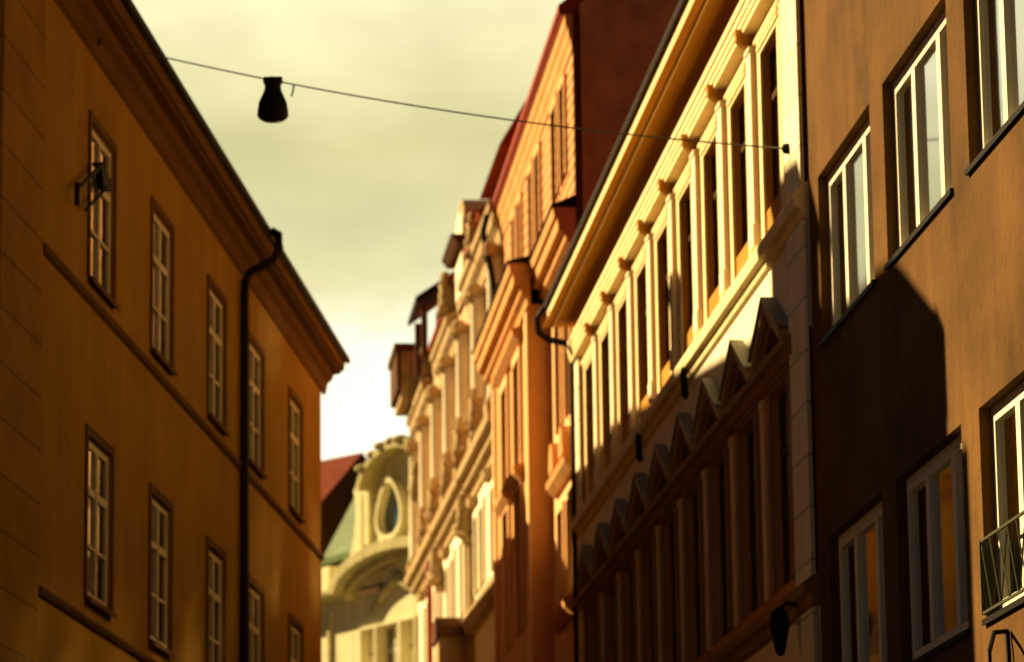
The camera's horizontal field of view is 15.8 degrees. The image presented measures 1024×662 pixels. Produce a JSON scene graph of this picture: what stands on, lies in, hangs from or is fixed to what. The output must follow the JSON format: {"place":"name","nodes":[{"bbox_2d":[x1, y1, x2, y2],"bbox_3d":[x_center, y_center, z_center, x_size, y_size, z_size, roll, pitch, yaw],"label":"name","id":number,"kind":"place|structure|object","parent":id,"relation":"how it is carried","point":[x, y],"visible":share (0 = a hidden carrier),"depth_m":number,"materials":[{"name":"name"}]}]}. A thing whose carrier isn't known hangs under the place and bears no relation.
{"place":"outdoors","nodes":[
{"label":"outdoors","id":0,"kind":"place"},
{"bbox_2d":[321,452,366,567],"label":"red roofed house","id":1,"kind":"structure","parent":0,"point":[339,476],"depth_m":141.97,"materials":[{"name":"red tile"}]},
{"bbox_2d":[132,0,563,459],"label":"sky","id":2,"kind":"structure","parent":0,"point":[364,196],"materials":[{"name":"beige"}]},
{"bbox_2d":[321,435,418,661],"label":"gabled house","id":3,"kind":"structure","parent":0,"point":[369,608],"depth_m":129.46,"materials":[{"name":"yellow paint"}]},
{"bbox_2d":[359,624,374,661],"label":"window","id":4,"kind":"structure","parent":3,"relation":"in","point":[371,633],"depth_m":129.89,"materials":[{"name":"beige wood"}]},
{"bbox_2d":[375,619,398,661],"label":"window","id":5,"kind":"structure","parent":3,"relation":"in","point":[396,627],"depth_m":128.72,"materials":[{"name":"beige wood"}]},
{"bbox_2d":[399,615,418,661],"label":"window","id":6,"kind":"structure","parent":3,"relation":"in","point":[413,625],"depth_m":127.28,"materials":[{"name":"beige wood"}]},
{"bbox_2d":[388,101,525,661],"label":"ornate house","id":7,"kind":"structure","parent":0,"point":[440,396],"depth_m":98.72,"materials":[{"name":"white paint"}]},
{"bbox_2d":[422,599,425,661],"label":"window","id":8,"kind":"structure","parent":7,"relation":"in","point":[424,604],"depth_m":112.71,"materials":[{"name":"brown wood"}]},
{"bbox_2d":[426,597,427,661],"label":"window","id":9,"kind":"structure","parent":7,"relation":"in","point":[426,597],"depth_m":111.29,"materials":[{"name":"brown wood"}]},
{"bbox_2d":[433,587,436,617],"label":"window","id":10,"kind":"structure","parent":7,"relation":"in","point":[434,593],"depth_m":108.37,"materials":[{"name":"brown wood"}]},
{"bbox_2d":[437,592,442,616],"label":"window","id":11,"kind":"structure","parent":7,"relation":"in","point":[439,594],"depth_m":106.28,"materials":[{"name":"brown wood"}]},
{"bbox_2d":[445,558,449,616],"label":"window","id":12,"kind":"structure","parent":7,"relation":"in","point":[447,566],"depth_m":103.68,"materials":[{"name":"brown wood"}]},
{"bbox_2d":[449,549,456,616],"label":"window","id":13,"kind":"structure","parent":7,"relation":"in","point":[452,558],"depth_m":101.27,"materials":[{"name":"brown wood"}]},
{"bbox_2d":[458,539,465,616],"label":"window","id":14,"kind":"structure","parent":7,"relation":"in","point":[459,541],"depth_m":99.05,"materials":[{"name":"brown wood"}]},
{"bbox_2d":[463,545,466,611],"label":"window","id":15,"kind":"structure","parent":7,"relation":"in","point":[464,546],"depth_m":97.64,"materials":[{"name":"brown wood"}]},
{"bbox_2d":[473,506,480,595],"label":"window","id":16,"kind":"structure","parent":7,"relation":"in","point":[475,515],"depth_m":94.47,"materials":[{"name":"brown wood"}]},
{"bbox_2d":[478,496,485,588],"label":"window","id":17,"kind":"structure","parent":7,"relation":"in","point":[481,506],"depth_m":92.42,"materials":[{"name":"brown wood"}]},
{"bbox_2d":[489,478,492,571],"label":"window","id":18,"kind":"structure","parent":7,"relation":"in","point":[491,483],"depth_m":89.99,"materials":[{"name":"brown wood"}]},
{"bbox_2d":[803,0,1023,661],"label":"brown house","id":19,"kind":"structure","parent":0,"point":[915,125],"depth_m":37.57,"materials":[{"name":"paint"}]},
{"bbox_2d":[819,118,875,347],"bbox_3d":[3.861,-1.138,41.365,0.345,2.016,3.485,0,-11,-5],"label":"window","id":20,"kind":"structure","parent":19,"relation":"in","point":[851,241],"depth_m":41.73,"materials":[{"name":"beige wood"}]},
{"bbox_2d":[838,501,886,661],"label":"window","id":21,"kind":"structure","parent":19,"relation":"in","point":[861,547],"depth_m":40.90,"materials":[{"name":"beige wood"}]},
{"bbox_2d":[884,9,953,270],"bbox_3d":[4.203,-1.956,37.320,0.345,2.016,3.485,0,-11,-5],"label":"window","id":22,"kind":"structure","parent":19,"relation":"in","point":[921,90],"depth_m":37.66,"materials":[{"name":"beige wood"}]},
{"bbox_2d":[906,434,969,661],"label":"window","id":23,"kind":"structure","parent":19,"relation":"in","point":[935,492],"depth_m":36.81,"materials":[{"name":"beige wood"}]},
{"bbox_2d":[965,0,1023,175],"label":"window","id":24,"kind":"structure","parent":19,"relation":"in","point":[999,23],"depth_m":34.13,"materials":[{"name":"beige wood"}]},
{"bbox_2d":[987,629,1011,661],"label":"sign bracket","id":25,"kind":"object","parent":19,"relation":"attached to","point":[1006,632],"visible":1,"depth_m":32.72,"materials":[{"name":"black metal"}]},
{"bbox_2d":[982,381,1023,625],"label":"window","id":26,"kind":"structure","parent":19,"relation":"in","point":[1007,416],"depth_m":33.61,"materials":[{"name":"beige wood"}]},
{"label":"ground","id":27,"kind":"structure","parent":0,"visible":0},
{"bbox_2d":[0,0,349,661],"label":"ochre house","id":28,"kind":"structure","parent":27,"relation":"on","point":[174,357],"depth_m":53.15,"materials":[{"name":"paint"}]},
{"bbox_2d":[74,162,111,211],"bbox_3d":[-5.614,-1.879,49.432,0.170,1.019,2.690,-2,-11,4],"label":"wall bracket","id":29,"kind":"object","parent":28,"relation":"attached to","point":[104,182],"depth_m":49.80,"materials":[{"name":"black metal"}]},
{"bbox_2d":[84,424,116,618],"bbox_3d":[-5.637,2.589,49.730,0.323,2.367,2.052,-2,-11,4],"label":"window","id":30,"kind":"structure","parent":28,"relation":"in","point":[96,461],"depth_m":49.88,"materials":[{"name":"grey wood"}]},
{"bbox_2d":[87,109,119,310],"bbox_3d":[-5.692,-1.619,50.578,0.323,2.367,2.052,-2,-11,4],"label":"window","id":31,"kind":"structure","parent":28,"relation":"in","point":[99,214],"depth_m":50.70,"materials":[{"name":"grey wood"}]},
{"bbox_2d":[148,482,175,658],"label":"window","id":32,"kind":"structure","parent":28,"relation":"in","point":[157,515],"depth_m":54.76,"materials":[{"name":"grey wood"}]},
{"bbox_2d":[150,195,176,376],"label":"window","id":33,"kind":"structure","parent":28,"relation":"in","point":[159,236],"depth_m":55.62,"materials":[{"name":"brown wood"}]},
{"bbox_2d":[205,536,226,661],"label":"window","id":34,"kind":"structure","parent":28,"relation":"in","point":[213,562],"depth_m":60.17,"materials":[{"name":"brown wood"}]},
{"bbox_2d":[206,273,229,436],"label":"window","id":35,"kind":"structure","parent":28,"relation":"in","point":[213,379],"depth_m":61.03,"materials":[{"name":"brown wood"}]},
{"bbox_2d":[249,574,264,661],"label":"window","id":36,"kind":"structure","parent":28,"relation":"in","point":[254,597],"depth_m":64.98,"materials":[{"name":"brown wood"}]},
{"bbox_2d":[249,330,267,480],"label":"window","id":37,"kind":"structure","parent":28,"relation":"in","point":[254,359],"depth_m":65.73,"materials":[{"name":"brown wood"}]},
{"bbox_2d":[288,612,303,661],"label":"window","id":38,"kind":"structure","parent":28,"relation":"in","point":[293,633],"depth_m":70.03,"materials":[{"name":"brown wood"}]},
{"bbox_2d":[288,386,305,524],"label":"window","id":39,"kind":"structure","parent":28,"relation":"in","point":[293,412],"depth_m":70.88,"materials":[{"name":"brown wood"}]},
{"bbox_2d":[471,0,679,661],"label":"tall orange house","id":40,"kind":"structure","parent":27,"relation":"on","point":[596,60],"depth_m":75.15,"materials":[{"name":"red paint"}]},
{"bbox_2d":[499,373,510,487],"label":"window","id":41,"kind":"structure","parent":40,"relation":"in","point":[505,385],"depth_m":81.14,"materials":[{"name":"brown wood"}]},
{"bbox_2d":[501,504,512,654],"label":"window","id":42,"kind":"structure","parent":40,"relation":"in","point":[507,510],"depth_m":80.47,"materials":[{"name":"brown wood"}]},
{"bbox_2d":[510,208,516,258],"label":"window","id":43,"kind":"structure","parent":40,"relation":"in","point":[513,216],"depth_m":84.83,"materials":[{"name":"brown wood"}]},
{"bbox_2d":[511,345,523,465],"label":"window","id":44,"kind":"structure","parent":40,"relation":"in","point":[517,358],"depth_m":77.86,"materials":[{"name":"brown wood"}]},
{"bbox_2d":[513,480,525,637],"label":"window","id":45,"kind":"structure","parent":40,"relation":"in","point":[520,487],"depth_m":77.46,"materials":[{"name":"brown wood"}]},
{"bbox_2d":[516,191,523,257],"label":"window","id":46,"kind":"structure","parent":40,"relation":"in","point":[519,240],"depth_m":82.62,"materials":[{"name":"brown wood"}]},
{"bbox_2d":[526,161,533,254],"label":"window","id":47,"kind":"structure","parent":40,"relation":"in","point":[529,173],"depth_m":80.45,"materials":[{"name":"brown wood"}]},
{"bbox_2d":[533,141,542,243],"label":"window","id":48,"kind":"structure","parent":40,"relation":"in","point":[538,152],"depth_m":78.61,"materials":[{"name":"brown wood"}]},
{"bbox_2d":[549,95,559,203],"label":"window","id":49,"kind":"structure","parent":40,"relation":"in","point":[554,107],"depth_m":75.21,"materials":[{"name":"brown wood"}]},
{"bbox_2d":[553,327,563,434],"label":"window","id":50,"kind":"structure","parent":40,"relation":"in","point":[554,328],"depth_m":74.15,"materials":[{"name":"brown wood"}]},
{"bbox_2d":[556,501,566,605],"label":"window","id":51,"kind":"structure","parent":40,"relation":"in","point":[561,509],"depth_m":73.40,"materials":[{"name":"brown wood"}]},
{"bbox_2d":[558,73,567,186],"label":"window","id":52,"kind":"structure","parent":40,"relation":"in","point":[563,82],"depth_m":73.14,"materials":[{"name":"brown wood"}]},
{"bbox_2d":[562,327,572,417],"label":"window","id":53,"kind":"structure","parent":40,"relation":"in","point":[563,328],"depth_m":72.46,"materials":[{"name":"brown wood"}]},
{"bbox_2d":[565,488,572,593],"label":"window","id":54,"kind":"structure","parent":40,"relation":"in","point":[568,496],"depth_m":71.77,"materials":[{"name":"brown wood"}]},
{"bbox_2d":[534,0,822,661],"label":"pedimented house","id":55,"kind":"structure","parent":27,"relation":"on","point":[695,535],"depth_m":52.53,"materials":[{"name":"beige paint"}]},
{"bbox_2d":[98,38,789,153],"bbox_3d":[-1.159,-3.071,47.498,10.401,3.040,0.130,-7,-13,29],"label":"span wire","id":56,"kind":"object","parent":55,"relation":"attached to","point":[785,148],"visible":1,"depth_m":47.02,"materials":[{"name":"black metal"}]},
{"bbox_2d":[257,76,294,122],"bbox_3d":[-3.098,-3.049,48.641,0.502,0.600,0.408,-1,-11,0],"label":"street lamp","id":57,"kind":"object","parent":56,"relation":"hanging from","point":[272,106],"visible":1,"depth_m":48.50,"materials":[{"name":"black metal"}]},
{"bbox_2d":[583,345,596,499],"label":"window","id":58,"kind":"structure","parent":55,"relation":"in","point":[588,360],"depth_m":68.53,"materials":[{"name":"brown wood"}]},
{"bbox_2d":[586,594,600,661],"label":"window","id":59,"kind":"structure","parent":55,"relation":"in","point":[595,600],"depth_m":67.17,"materials":[{"name":"brown wood"}]},
{"bbox_2d":[598,315,613,476],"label":"window","id":60,"kind":"structure","parent":55,"relation":"in","point":[604,330],"depth_m":65.87,"materials":[{"name":"brown wood"}]},
{"bbox_2d":[602,574,618,661],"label":"window","id":61,"kind":"structure","parent":55,"relation":"in","point":[612,580],"depth_m":64.88,"materials":[{"name":"brown wood"}]},
{"bbox_2d":[615,282,631,450],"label":"window","id":62,"kind":"structure","parent":55,"relation":"in","point":[620,301],"depth_m":63.21,"materials":[{"name":"brown wood"}]},
{"bbox_2d":[620,552,637,661],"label":"window","id":63,"kind":"structure","parent":55,"relation":"in","point":[630,558],"depth_m":62.23,"materials":[{"name":"brown wood"}]},
{"bbox_2d":[635,433,642,462],"bbox_3d":[2.069,1.837,59.149,0.194,0.551,0.144,0,-11,-5],"label":"wall spotlight","id":64,"kind":"object","parent":55,"relation":"attached to","point":[639,450],"depth_m":59.09,"materials":[{"name":"black metal"}]},
{"bbox_2d":[633,247,650,423],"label":"window","id":65,"kind":"structure","parent":55,"relation":"in","point":[642,261],"depth_m":60.52,"materials":[{"name":"brown wood"}]},
{"bbox_2d":[638,528,657,661],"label":"window","id":66,"kind":"structure","parent":55,"relation":"in","point":[650,534],"depth_m":59.55,"materials":[{"name":"brown wood"}]},
{"bbox_2d":[653,207,672,393],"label":"window","id":67,"kind":"structure","parent":55,"relation":"in","point":[661,226],"depth_m":57.85,"materials":[{"name":"brown wood"}]},
{"bbox_2d":[659,501,680,661],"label":"window","id":68,"kind":"structure","parent":55,"relation":"in","point":[672,508],"depth_m":56.84,"materials":[{"name":"brown wood"}]},
{"bbox_2d":[680,367,688,399],"bbox_3d":[2.539,0.726,53.664,0.194,0.551,0.144,0,-11,-5],"label":"wall spotlight","id":69,"kind":"object","parent":55,"relation":"attached to","point":[684,385],"depth_m":53.61,"materials":[{"name":"black metal"}]},
{"bbox_2d":[675,164,696,359],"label":"window","id":70,"kind":"structure","parent":55,"relation":"in","point":[686,181],"depth_m":55.16,"materials":[{"name":"brown wood"}]},
{"bbox_2d":[682,472,705,661],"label":"window","id":71,"kind":"structure","parent":55,"relation":"in","point":[696,479],"depth_m":54.14,"materials":[{"name":"brown wood"}]},
{"bbox_2d":[700,117,723,324],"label":"window","id":72,"kind":"structure","parent":55,"relation":"in","point":[712,134],"depth_m":52.50,"materials":[{"name":"brown wood"}]},
{"bbox_2d":[706,440,732,644],"bbox_3d":[2.922,2.862,51.030,0.209,2.722,1.858,0,-11,-5],"label":"window","id":73,"kind":"structure","parent":55,"relation":"in","point":[722,448],"depth_m":51.49,"materials":[{"name":"brown wood"}]},
{"bbox_2d":[726,63,752,284],"bbox_3d":[3.097,-2.077,49.255,0.202,2.628,1.858,0,-11,-5],"label":"window","id":74,"kind":"structure","parent":55,"relation":"in","point":[740,82],"depth_m":49.82,"materials":[{"name":"brown wood"}]},
{"bbox_2d":[734,404,762,620],"bbox_3d":[3.151,2.324,48.369,0.209,2.722,1.858,0,-11,-5],"label":"window","id":75,"kind":"structure","parent":55,"relation":"in","point":[752,413],"depth_m":48.82,"materials":[{"name":"brown wood"}]},
{"bbox_2d":[756,2,784,238],"bbox_3d":[3.325,-2.616,46.593,0.202,2.628,1.858,0,-11,-5],"label":"window frame","id":76,"kind":"structure","parent":55,"relation":"in","point":[773,23],"depth_m":47.10,"materials":[{"name":"brown wood"}]},
{"bbox_2d":[765,365,794,594],"bbox_3d":[3.378,1.785,45.707,0.209,2.722,1.858,0,-11,-5],"label":"window","id":77,"kind":"structure","parent":55,"relation":"in","point":[784,399],"depth_m":46.20,"materials":[{"name":"brown wood"}]},
{"bbox_2d":[769,601,803,655],"bbox_3d":[3.253,3.496,43.728,0.427,0.691,0.228,0,-11,-5],"label":"wall lantern","id":78,"kind":"object","parent":55,"relation":"attached to","point":[779,624],"depth_m":43.64,"materials":[{"name":"black metal"}]}
]}

